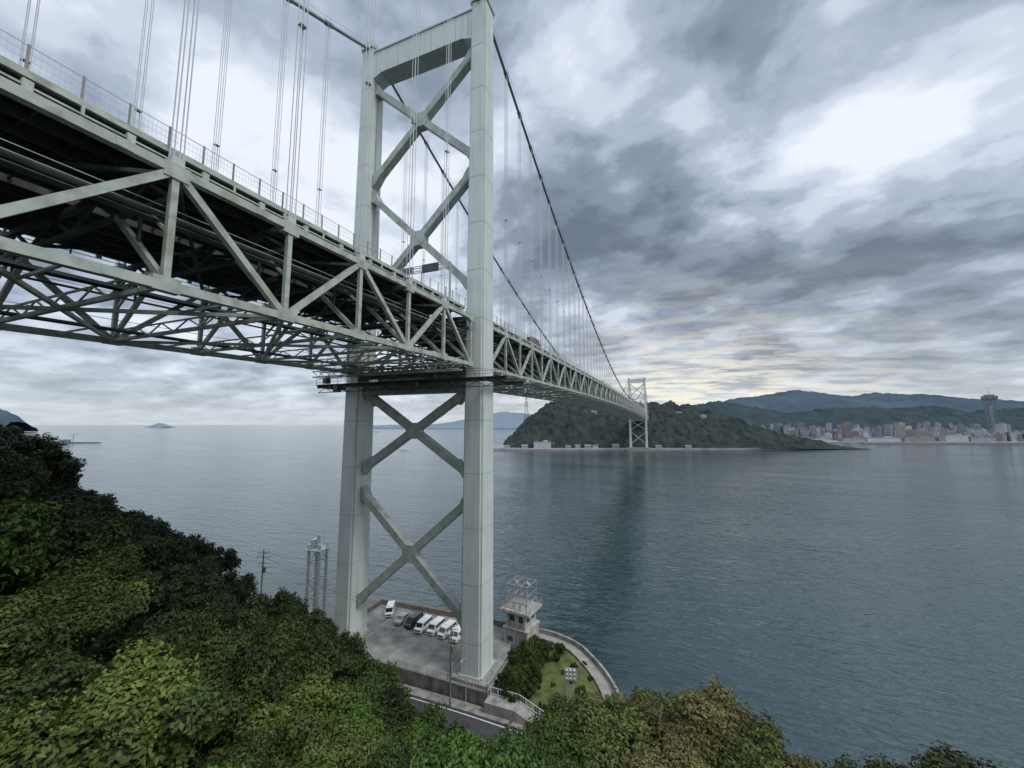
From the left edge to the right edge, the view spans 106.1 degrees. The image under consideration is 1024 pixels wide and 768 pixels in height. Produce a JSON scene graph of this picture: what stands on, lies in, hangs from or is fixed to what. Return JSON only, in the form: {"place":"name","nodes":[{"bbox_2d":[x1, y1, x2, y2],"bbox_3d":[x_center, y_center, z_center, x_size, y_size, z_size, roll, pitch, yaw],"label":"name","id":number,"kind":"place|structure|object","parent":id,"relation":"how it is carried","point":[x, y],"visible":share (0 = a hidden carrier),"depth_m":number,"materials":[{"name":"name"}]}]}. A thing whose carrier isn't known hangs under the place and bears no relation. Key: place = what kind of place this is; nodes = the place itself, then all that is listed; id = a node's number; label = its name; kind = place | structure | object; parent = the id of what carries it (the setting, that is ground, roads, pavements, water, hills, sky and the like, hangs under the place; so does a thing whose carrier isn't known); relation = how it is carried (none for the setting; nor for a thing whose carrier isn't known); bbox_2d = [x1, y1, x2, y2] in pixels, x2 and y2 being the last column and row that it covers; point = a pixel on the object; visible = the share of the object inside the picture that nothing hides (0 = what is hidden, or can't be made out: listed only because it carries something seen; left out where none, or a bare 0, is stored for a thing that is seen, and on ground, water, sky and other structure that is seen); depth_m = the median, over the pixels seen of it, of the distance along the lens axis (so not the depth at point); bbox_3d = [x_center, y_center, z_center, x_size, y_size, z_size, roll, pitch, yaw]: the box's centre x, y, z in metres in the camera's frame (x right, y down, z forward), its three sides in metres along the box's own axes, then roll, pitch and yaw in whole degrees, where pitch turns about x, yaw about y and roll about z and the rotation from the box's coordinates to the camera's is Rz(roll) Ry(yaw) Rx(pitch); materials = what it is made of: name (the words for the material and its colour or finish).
{"place":"outdoors","nodes":[
{"label":"outdoors","id":0,"kind":"place"},
{"bbox_2d":[0,409,37,430],"bbox_3d":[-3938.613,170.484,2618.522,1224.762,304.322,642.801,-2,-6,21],"label":"eastern headland","id":1,"kind":"structure","parent":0,"point":[6,417],"depth_m":2605.75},
{"bbox_2d":[0,573,231,767],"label":"hillside terrain","id":2,"kind":"structure","parent":0,"point":[107,660],"depth_m":32.31,"materials":[{"name":"plant"}]},
{"bbox_2d":[0,637,25,685],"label":"broadleaf tree","id":3,"kind":"object","parent":2,"relation":"on","point":[7,677],"visible":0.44,"depth_m":20.25,"materials":[{"name":"green plant"}]},
{"bbox_2d":[0,698,33,737],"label":"broadleaf tree","id":4,"kind":"object","parent":2,"relation":"on","point":[3,712],"visible":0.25,"depth_m":18.06,"materials":[{"name":"green plant"}]},
{"bbox_2d":[0,588,43,622],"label":"broadleaf tree","id":5,"kind":"object","parent":2,"relation":"on","point":[16,602],"visible":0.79,"depth_m":24.68,"materials":[{"name":"green plant"}]},
{"bbox_2d":[0,605,109,709],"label":"broadleaf tree","id":6,"kind":"object","parent":2,"relation":"on","point":[50,669],"visible":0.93,"depth_m":21.40,"materials":[{"name":"green plant"}]},
{"bbox_2d":[0,566,148,655],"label":"broadleaf tree","id":7,"kind":"object","parent":2,"relation":"on","point":[100,592],"visible":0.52,"depth_m":27.05,"materials":[{"name":"green plant"}]},
{"bbox_2d":[0,637,227,767],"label":"broadleaf tree","id":8,"kind":"object","parent":2,"relation":"on","point":[139,708],"visible":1,"depth_m":18.36,"materials":[{"name":"green plant"}]},
{"bbox_2d":[202,752,246,767],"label":"broadleaf tree","id":9,"kind":"object","parent":2,"relation":"on","point":[225,764],"visible":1,"depth_m":18.15,"materials":[{"name":"green plant"}]},
{"bbox_2d":[163,624,298,756],"bbox_3d":[-21.942,24.716,27.939,10.904,12.480,9.518,-1,-6,12],"label":"broadleaf tree","id":10,"kind":"object","parent":2,"relation":"on","point":[240,670],"visible":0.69,"depth_m":27.93,"materials":[{"name":"green plant"}]},
{"bbox_2d":[0,422,478,739],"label":"hillside forest","id":11,"kind":"object","parent":2,"relation":"on","point":[56,521],"visible":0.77,"depth_m":40.01,"materials":[{"name":"green plant"}]},
{"bbox_2d":[189,724,296,767],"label":"broadleaf tree","id":12,"kind":"object","parent":2,"relation":"on","point":[253,748],"visible":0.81,"depth_m":22.14,"materials":[{"name":"green plant"}]},
{"bbox_2d":[256,550,269,593],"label":"utility pole","id":13,"kind":"object","parent":2,"relation":"on","point":[263,567],"visible":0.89,"depth_m":70.73,"materials":[{"name":"concrete"}]},
{"bbox_2d":[259,553,452,631],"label":"overhead wires","id":14,"kind":"object","parent":13,"relation":"attached to","point":[354,596],"visible":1,"depth_m":67.28,"materials":[{"name":"metal"}]},
{"bbox_2d":[195,669,351,767],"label":"broadleaf tree","id":15,"kind":"object","parent":2,"relation":"on","point":[295,722],"visible":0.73,"depth_m":26.86,"materials":[{"name":"green plant"}]},
{"bbox_2d":[230,612,349,690],"bbox_3d":[-21.636,28.581,35.833,12.293,13.791,10.120,1,-6,-10],"label":"broadleaf tree","id":16,"kind":"object","parent":2,"relation":"on","point":[308,659],"visible":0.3,"depth_m":35.19,"materials":[{"name":"green plant"}]},
{"bbox_2d":[286,749,345,767],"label":"broadleaf tree","id":17,"kind":"object","parent":2,"relation":"on","point":[314,763],"visible":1,"depth_m":16.69,"materials":[{"name":"green plant"}]},
{"bbox_2d":[293,716,389,767],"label":"broadleaf tree","id":18,"kind":"object","parent":2,"relation":"on","point":[349,749],"visible":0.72,"depth_m":26.03,"materials":[{"name":"green plant"}]},
{"bbox_2d":[314,684,386,738],"bbox_3d":[-13.967,30.417,30.905,8.232,10.276,8.518,0,-6,-2],"label":"broadleaf tree","id":19,"kind":"object","parent":2,"relation":"on","point":[355,714],"visible":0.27,"depth_m":31.44,"materials":[{"name":"green plant"}]},
{"bbox_2d":[327,670,397,708],"bbox_3d":[-14.417,34.458,36.174,9.815,11.193,10.433,-2,-6,18],"label":"broadleaf tree","id":20,"kind":"object","parent":2,"relation":"on","point":[371,685],"visible":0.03,"depth_m":38.30,"materials":[{"name":"green plant"}]},
{"bbox_2d":[356,735,416,767],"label":"broadleaf tree","id":21,"kind":"object","parent":2,"relation":"on","point":[395,755],"visible":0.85,"depth_m":24.32,"materials":[{"name":"green plant"}]},
{"bbox_2d":[360,678,419,744],"bbox_3d":[-12.467,33.314,32.344,10.141,11.242,11.130,3,-7,-30],"label":"broadleaf tree","id":22,"kind":"object","parent":2,"relation":"on","point":[386,710],"visible":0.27,"depth_m":35.44,"materials":[{"name":"green plant"}]},
{"bbox_2d":[383,718,433,747],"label":"broadleaf tree","id":23,"kind":"object","parent":2,"relation":"on","point":[412,735],"visible":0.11,"depth_m":31.66,"materials":[{"name":"green plant"}]},
{"bbox_2d":[359,604,510,706],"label":"car park platform","id":24,"kind":"object","parent":2,"relation":"on","point":[425,644],"visible":0.3,"depth_m":73.61,"materials":[{"name":"concrete"}]},
{"bbox_2d":[384,600,395,616],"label":"parked van","id":25,"kind":"object","parent":24,"relation":"on","point":[389,610],"visible":0.96,"depth_m":88.27,"materials":[{"name":"white paint"}]},
{"bbox_2d":[393,612,410,625],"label":"parked car","id":26,"kind":"object","parent":24,"relation":"on","point":[398,620],"visible":0.85,"depth_m":85.11,"materials":[{"name":"silver metal"}]},
{"bbox_2d":[404,611,423,628],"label":"parked van","id":27,"kind":"object","parent":24,"relation":"on","point":[408,624],"visible":0.84,"depth_m":83.50,"materials":[{"name":"black paint"}]},
{"bbox_2d":[414,614,432,633],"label":"parked van","id":28,"kind":"object","parent":24,"relation":"on","point":[420,627],"visible":0.88,"depth_m":81.88,"materials":[{"name":"white paint"}]},
{"bbox_2d":[426,616,444,635],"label":"parked van","id":29,"kind":"object","parent":24,"relation":"on","point":[432,631],"visible":0.81,"depth_m":81.12,"materials":[{"name":"white paint"}]},
{"bbox_2d":[367,599,506,626],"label":"parapet wall","id":30,"kind":"structure","parent":24,"relation":"on","point":[500,623],"depth_m":90.37,"materials":[{"name":"brown concrete"}]},
{"bbox_2d":[366,650,507,691],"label":"steel fence","id":31,"kind":"object","parent":24,"relation":"on","point":[492,677],"visible":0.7,"depth_m":67.72,"materials":[{"name":"metal"}]},
{"bbox_2d":[437,619,455,638],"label":"parked van","id":32,"kind":"object","parent":24,"relation":"on","point":[450,623],"visible":0.83,"depth_m":79.81,"materials":[{"name":"white paint"}]},
{"bbox_2d":[449,624,460,642],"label":"parked van","id":33,"kind":"object","parent":24,"relation":"on","point":[456,638],"visible":0.49,"depth_m":77.97,"materials":[{"name":"white paint"}]},
{"bbox_2d":[444,626,458,707],"bbox_3d":[-10.126,47.651,63.521,2.600,14.500,0.457,0,-6,-3],"label":"utility pole","id":34,"kind":"object","parent":2,"relation":"on","point":[451,645],"visible":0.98,"depth_m":63.75,"materials":[{"name":"concrete"}]},
{"bbox_2d":[409,721,494,748],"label":"broadleaf tree","id":35,"kind":"object","parent":2,"relation":"on","point":[431,730],"depth_m":35.72,"materials":[{"name":"green plant"}]},
{"bbox_2d":[437,718,474,740],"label":"broadleaf tree","id":36,"kind":"object","parent":2,"relation":"on","point":[455,725],"visible":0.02,"depth_m":39.28,"materials":[{"name":"green plant"}]},
{"bbox_2d":[406,721,553,767],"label":"broadleaf tree","id":37,"kind":"object","parent":2,"relation":"on","point":[462,752],"visible":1,"depth_m":19.32,"materials":[{"name":"green plant"}]},
{"bbox_2d":[494,672,517,697],"bbox_3d":[-1.319,50.868,64.506,4.215,3.638,4.799,-1,-6,13],"label":"shrub","id":38,"kind":"object","parent":2,"relation":"on","point":[506,683],"visible":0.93,"depth_m":64.49,"materials":[{"name":"green plant"}]},
{"bbox_2d":[484,694,542,726],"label":"concrete steps","id":39,"kind":"structure","parent":2,"relation":"on","point":[517,712],"depth_m":60.70,"materials":[{"name":"concrete"}]},
{"bbox_2d":[521,709,547,732],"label":"broadleaf tree","id":40,"kind":"object","parent":2,"relation":"on","point":[529,724],"visible":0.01,"depth_m":36.53,"materials":[{"name":"green plant"}]},
{"bbox_2d":[477,708,599,767],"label":"broadleaf tree","id":41,"kind":"object","parent":2,"relation":"on","point":[557,743],"visible":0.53,"depth_m":23.27,"materials":[{"name":"green plant"}]},
{"bbox_2d":[498,642,602,715],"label":"grass bank","id":42,"kind":"structure","parent":2,"relation":"on","point":[551,671],"depth_m":69.00,"materials":[{"name":"plant"}]},
{"bbox_2d":[503,662,532,685],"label":"shrub","id":43,"kind":"object","parent":42,"relation":"on","point":[517,670],"visible":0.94,"depth_m":67.31,"materials":[{"name":"green plant"}]},
{"bbox_2d":[508,684,528,703],"bbox_3d":[1.015,51.282,63.684,4.355,2.915,4.020,2,-6,-20],"label":"shrub","id":44,"kind":"object","parent":42,"relation":"on","point":[517,690],"visible":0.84,"depth_m":62.97,"materials":[{"name":"green plant"}]},
{"bbox_2d":[507,648,531,668],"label":"shrub","id":45,"kind":"object","parent":42,"relation":"on","point":[514,656],"visible":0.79,"depth_m":70.57,"materials":[{"name":"green plant"}]},
{"bbox_2d":[500,597,542,649],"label":"walls","id":46,"kind":"structure","parent":42,"relation":"on","point":[516,630],"depth_m":77.57,"materials":[{"name":"concrete"}]},
{"bbox_2d":[501,575,541,612],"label":"steel frame","id":47,"kind":"object","parent":46,"relation":"on","point":[526,585],"visible":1,"depth_m":79.11,"materials":[{"name":"metal"}]},
{"bbox_2d":[508,614,535,646],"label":"windows and door","id":48,"kind":"structure","parent":46,"relation":"attached to","point":[510,638],"depth_m":77.37,"materials":[{"name":"black glass"}]},
{"bbox_2d":[512,637,539,660],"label":"shrub","id":49,"kind":"object","parent":42,"relation":"on","point":[526,647],"visible":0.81,"depth_m":72.58,"materials":[{"name":"green plant"}]},
{"bbox_2d":[518,678,540,698],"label":"shrub","id":50,"kind":"object","parent":42,"relation":"on","point":[529,685],"visible":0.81,"depth_m":65.06,"materials":[{"name":"green plant"}]},
{"bbox_2d":[521,655,543,672],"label":"shrub","id":51,"kind":"object","parent":42,"relation":"on","point":[533,664],"visible":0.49,"depth_m":70.54,"materials":[{"name":"green plant"}]},
{"bbox_2d":[525,668,542,683],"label":"shrub","id":52,"kind":"object","parent":42,"relation":"on","point":[537,674],"visible":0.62,"depth_m":68.03,"materials":[{"name":"green plant"}]},
{"bbox_2d":[536,648,550,666],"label":"shrub","id":53,"kind":"object","parent":42,"relation":"on","point":[545,656],"visible":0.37,"depth_m":72.69,"materials":[{"name":"green plant"}]},
{"bbox_2d":[534,636,554,654],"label":"shrub","id":54,"kind":"object","parent":42,"relation":"on","point":[544,645],"visible":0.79,"depth_m":75.08,"materials":[{"name":"green plant"}]},
{"bbox_2d":[554,642,565,654],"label":"shrub","id":55,"kind":"object","parent":42,"relation":"on","point":[560,648],"visible":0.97,"depth_m":77.33,"materials":[{"name":"green plant"}]},
{"bbox_2d":[564,667,576,699],"bbox_3d":[9.778,50.311,64.296,2.100,5.270,0.516,-1,-6,6],"label":"floodlight array","id":56,"kind":"object","parent":42,"relation":"on","point":[570,676],"visible":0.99,"depth_m":64.32,"materials":[{"name":"metal"}]},
{"bbox_2d":[534,692,572,727],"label":"broadleaf tree","id":57,"kind":"object","parent":2,"relation":"on","point":[559,701],"visible":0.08,"depth_m":34.70,"materials":[{"name":"green plant"}]},
{"bbox_2d":[540,755,600,767],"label":"broadleaf tree","id":58,"kind":"object","parent":2,"relation":"on","point":[588,765],"visible":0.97,"depth_m":18.81,"materials":[{"name":"green plant"}]},
{"bbox_2d":[539,628,622,699],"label":"seawall","id":59,"kind":"object","parent":2,"relation":"on","point":[593,658],"visible":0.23,"depth_m":77.73,"materials":[{"name":"concrete"}]},
{"bbox_2d":[532,700,649,767],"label":"broadleaf tree","id":60,"kind":"object","parent":2,"relation":"on","point":[609,754],"visible":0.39,"depth_m":24.61,"materials":[{"name":"green plant"}]},
{"bbox_2d":[563,687,629,715],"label":"broadleaf tree","id":61,"kind":"object","parent":2,"relation":"on","point":[618,695],"visible":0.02,"depth_m":30.62,"materials":[{"name":"green plant"}]},
{"bbox_2d":[568,688,699,761],"bbox_3d":[9.389,26.853,25.412,10.398,10.900,8.589,1,-6,-8],"label":"broadleaf tree","id":62,"kind":"object","parent":2,"relation":"on","point":[617,715],"visible":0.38,"depth_m":26.23,"materials":[{"name":"green plant"}]},
{"bbox_2d":[618,734,709,767],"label":"broadleaf tree","id":63,"kind":"object","parent":2,"relation":"on","point":[678,757],"visible":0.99,"depth_m":21.02,"materials":[{"name":"green plant"}]},
{"bbox_2d":[627,686,707,736],"bbox_3d":[12.063,26.773,25.158,10.082,10.484,9.657,-2,-6,19],"label":"broadleaf tree","id":64,"kind":"object","parent":2,"relation":"on","point":[646,691],"visible":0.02,"depth_m":29.36,"materials":[{"name":"green plant"}]},
{"bbox_2d":[633,698,735,767],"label":"broadleaf tree","id":65,"kind":"object","parent":2,"relation":"on","point":[677,727],"visible":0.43,"depth_m":23.57,"materials":[{"name":"green plant"}]},
{"bbox_2d":[638,674,777,754],"bbox_3d":[12.883,25.891,24.192,10.181,11.041,9.353,0,-6,-4],"label":"broadleaf tree","id":66,"kind":"object","parent":2,"relation":"on","point":[713,708],"visible":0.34,"depth_m":25.09,"materials":[{"name":"green plant"}]},
{"bbox_2d":[694,709,810,767],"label":"broadleaf tree","id":67,"kind":"object","parent":2,"relation":"on","point":[759,738],"visible":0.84,"depth_m":22.35,"materials":[{"name":"green plant"}]},
{"bbox_2d":[772,749,827,767],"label":"broadleaf tree","id":68,"kind":"object","parent":2,"relation":"on","point":[791,763],"visible":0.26,"depth_m":21.79,"materials":[{"name":"green plant"}]},
{"bbox_2d":[823,753,912,767],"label":"broadleaf tree","id":69,"kind":"object","parent":2,"relation":"on","point":[840,765],"visible":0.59,"depth_m":22.13,"materials":[{"name":"green plant"}]},
{"bbox_2d":[858,752,953,767],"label":"broadleaf tree","id":70,"kind":"object","parent":2,"relation":"on","point":[875,764],"visible":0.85,"depth_m":20.25,"materials":[{"name":"green plant"}]},
{"bbox_2d":[912,740,1023,767],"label":"broadleaf tree","id":71,"kind":"object","parent":2,"relation":"on","point":[956,760],"visible":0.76,"depth_m":20.10,"materials":[{"name":"green plant"}]},
{"bbox_2d":[144,423,171,427],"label":"island","id":72,"kind":"structure","parent":0,"point":[158,425],"depth_m":6377.71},
{"bbox_2d":[373,412,530,428],"bbox_3d":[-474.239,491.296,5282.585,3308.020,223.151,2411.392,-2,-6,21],"label":"western coast","id":73,"kind":"structure","parent":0,"point":[506,420],"depth_m":4733.12},
{"bbox_2d":[394,682,525,730],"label":"pavement","id":74,"kind":"structure","parent":0,"point":[469,708],"depth_m":63.37,"materials":[{"name":"concrete"}]},
{"bbox_2d":[410,696,517,745],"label":"coast road","id":75,"kind":"structure","parent":0,"point":[484,728],"depth_m":59.74,"materials":[{"name":"asphalt"}]},
{"bbox_2d":[410,697,521,733],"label":"road markings","id":76,"kind":"object","parent":75,"relation":"on","point":[464,714],"visible":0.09,"depth_m":61.17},
{"bbox_2d":[0,0,1023,424],"label":"sky","id":77,"kind":"structure","parent":0,"point":[748,198],"materials":[{"name":"grey"}]},
{"bbox_2d":[22,425,1023,767],"bbox_3d":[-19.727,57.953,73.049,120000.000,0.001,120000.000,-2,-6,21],"label":"sea water","id":78,"kind":"structure","parent":0,"point":[858,601],"depth_m":153.74,"materials":[{"name":"liquid"}]},
{"bbox_2d":[304,534,331,613],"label":"beacon tower","id":79,"kind":"structure","parent":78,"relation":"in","point":[315,546],"depth_m":93.09,"materials":[{"name":"metal"}]},
{"bbox_2d":[0,0,650,681],"bbox_3d":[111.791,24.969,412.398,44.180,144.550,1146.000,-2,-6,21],"label":"suspension bridge","id":80,"kind":"structure","parent":78,"relation":"in","point":[80,172],"depth_m":56.94,"materials":[{"name":"paint"}]},
{"bbox_2d":[399,261,450,297],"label":"overhead sign gantry","id":81,"kind":"object","parent":80,"relation":"on","point":[430,267],"visible":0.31,"depth_m":68.86,"materials":[{"name":"metal"}]},
{"bbox_2d":[861,443,1023,443],"bbox_3d":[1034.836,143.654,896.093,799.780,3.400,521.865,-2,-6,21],"label":"breakwater","id":82,"kind":"object","parent":78,"relation":"in","point":[942,443],"visible":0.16,"depth_m":981.46,"materials":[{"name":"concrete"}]},
{"bbox_2d":[539,634,613,696],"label":"promenade path","id":83,"kind":"structure","parent":0,"point":[600,678],"depth_m":73.75,"materials":[{"name":"concrete"}]},
{"bbox_2d":[540,638,604,702],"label":"path kerb","id":84,"kind":"structure","parent":83,"relation":"on","point":[585,667],"depth_m":73.02,"materials":[{"name":"concrete"}]},
{"bbox_2d":[493,445,797,450],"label":"headland quay","id":85,"kind":"structure","parent":0,"point":[498,447],"depth_m":748.96,"materials":[{"name":"concrete"}]},
{"bbox_2d":[533,440,550,447],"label":"hotel building","id":86,"kind":"structure","parent":85,"relation":"on","point":[544,444],"depth_m":759.69,"materials":[{"name":"concrete"}]},
{"bbox_2d":[503,396,865,448],"bbox_3d":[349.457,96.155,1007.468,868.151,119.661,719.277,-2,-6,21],"label":"headland hill","id":87,"kind":"structure","parent":0,"point":[559,425],"depth_m":804.14,"materials":[{"name":"plant"}]},
{"bbox_2d":[693,401,1023,431],"bbox_3d":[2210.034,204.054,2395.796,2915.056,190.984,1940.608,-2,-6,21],"label":"coastal hill","id":88,"kind":"structure","parent":0,"point":[872,416],"depth_m":2052.96,"materials":[{"name":"plant"}]},
{"bbox_2d":[724,390,1023,412],"bbox_3d":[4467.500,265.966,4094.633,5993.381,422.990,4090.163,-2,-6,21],"label":"mountain range","id":89,"kind":"structure","parent":0,"point":[793,401],"depth_m":3619.35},
{"bbox_2d":[826,436,1023,442],"bbox_3d":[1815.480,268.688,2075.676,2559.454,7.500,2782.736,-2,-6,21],"label":"city ground","id":90,"kind":"structure","parent":0,"point":[834,441],"depth_m":1034.56,"materials":[{"name":"concrete"}]},
{"bbox_2d":[773,422,782,433],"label":"apartment building","id":91,"kind":"structure","parent":90,"relation":"on","point":[778,427],"depth_m":1085.60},
{"bbox_2d":[841,422,852,437],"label":"apartment building","id":92,"kind":"structure","parent":90,"relation":"on","point":[846,429],"depth_m":1137.55,"materials":[{"name":"concrete"}]},
{"bbox_2d":[838,437,865,441],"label":"warehouse","id":93,"kind":"structure","parent":90,"relation":"on","point":[855,439],"depth_m":1043.01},
{"bbox_2d":[873,425,882,437],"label":"apartment building","id":94,"kind":"structure","parent":90,"relation":"on","point":[878,431],"depth_m":1123.42,"materials":[{"name":"concrete"}]},
{"bbox_2d":[866,437,900,441],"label":"warehouse","id":95,"kind":"structure","parent":90,"relation":"on","point":[882,439],"depth_m":1043.01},
{"bbox_2d":[895,422,905,437],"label":"apartment building","id":96,"kind":"structure","parent":90,"relation":"on","point":[900,429],"depth_m":1267.21,"materials":[{"name":"concrete"}]},
{"bbox_2d":[898,436,934,441],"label":"warehouse","id":97,"kind":"structure","parent":90,"relation":"on","point":[918,439],"depth_m":1043.29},
{"bbox_2d":[915,428,928,436],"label":"apartment building","id":98,"kind":"structure","parent":90,"relation":"on","point":[922,432],"depth_m":1087.34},
{"bbox_2d":[939,434,968,441],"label":"warehouse","id":99,"kind":"structure","parent":90,"relation":"on","point":[953,438],"depth_m":1043.57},
{"bbox_2d":[956,423,965,432],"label":"apartment building","id":100,"kind":"structure","parent":90,"relation":"on","point":[960,427],"depth_m":1147.77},
{"bbox_2d":[968,436,989,441],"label":"warehouse","id":101,"kind":"structure","parent":90,"relation":"on","point":[979,439],"depth_m":1043.29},
{"bbox_2d":[981,391,998,429],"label":"tower","id":102,"kind":"structure","parent":90,"relation":"on","point":[990,410],"depth_m":1489.91,"materials":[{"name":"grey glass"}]},
{"bbox_2d":[995,422,1006,436],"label":"apartment building","id":103,"kind":"structure","parent":90,"relation":"on","point":[1000,427],"depth_m":1081.94,"materials":[{"name":"concrete"}]},
{"bbox_2d":[1006,431,1016,441],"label":"apartment building","id":104,"kind":"structure","parent":90,"relation":"on","point":[1011,435],"depth_m":1060.67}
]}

